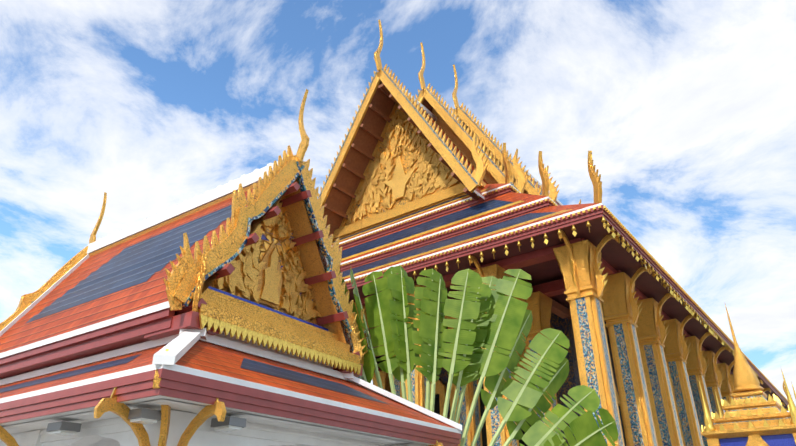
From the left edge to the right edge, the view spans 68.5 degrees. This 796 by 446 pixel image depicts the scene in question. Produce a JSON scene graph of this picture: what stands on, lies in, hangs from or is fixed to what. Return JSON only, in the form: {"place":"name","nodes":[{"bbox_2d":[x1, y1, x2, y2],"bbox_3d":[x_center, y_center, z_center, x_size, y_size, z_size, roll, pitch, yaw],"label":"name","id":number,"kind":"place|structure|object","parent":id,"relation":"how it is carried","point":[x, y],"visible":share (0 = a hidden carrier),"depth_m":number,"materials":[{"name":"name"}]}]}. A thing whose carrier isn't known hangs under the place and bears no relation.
{"place":"outdoors","nodes":[
{"label":"outdoors","id":0,"kind":"place"},
{"bbox_2d":[0,0,795,411],"label":"sky","id":1,"kind":"structure","parent":0,"point":[685,110],"materials":[{"name":"blue"}]},
{"label":"ground","id":2,"kind":"structure","parent":0,"visible":0},
{"bbox_2d":[0,89,461,445],"bbox_3d":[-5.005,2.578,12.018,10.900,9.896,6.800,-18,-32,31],"label":"temple building","id":3,"kind":"structure","parent":2,"relation":"on","point":[222,315],"depth_m":9.62,"materials":[{"name":"red tile"}]},
{"bbox_2d":[339,266,618,445],"bbox_3d":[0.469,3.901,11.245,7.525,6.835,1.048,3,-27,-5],"label":"travellers palm","id":4,"kind":"object","parent":2,"relation":"on","point":[487,317],"visible":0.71,"depth_m":11.96,"materials":[{"name":"green plant"}]},
{"bbox_2d":[318,20,791,445],"bbox_3d":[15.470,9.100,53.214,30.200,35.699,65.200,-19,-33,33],"label":"temple","id":5,"kind":"structure","parent":2,"relation":"on","point":[425,179],"depth_m":31.40,"materials":[{"name":"gold metal"}]},
{"bbox_2d":[698,304,795,445],"bbox_3d":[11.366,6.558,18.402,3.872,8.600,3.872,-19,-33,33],"label":"sema shrine","id":6,"kind":"object","parent":2,"relation":"on","point":[753,416],"visible":1,"depth_m":17.92,"materials":[{"name":"gold metal"}]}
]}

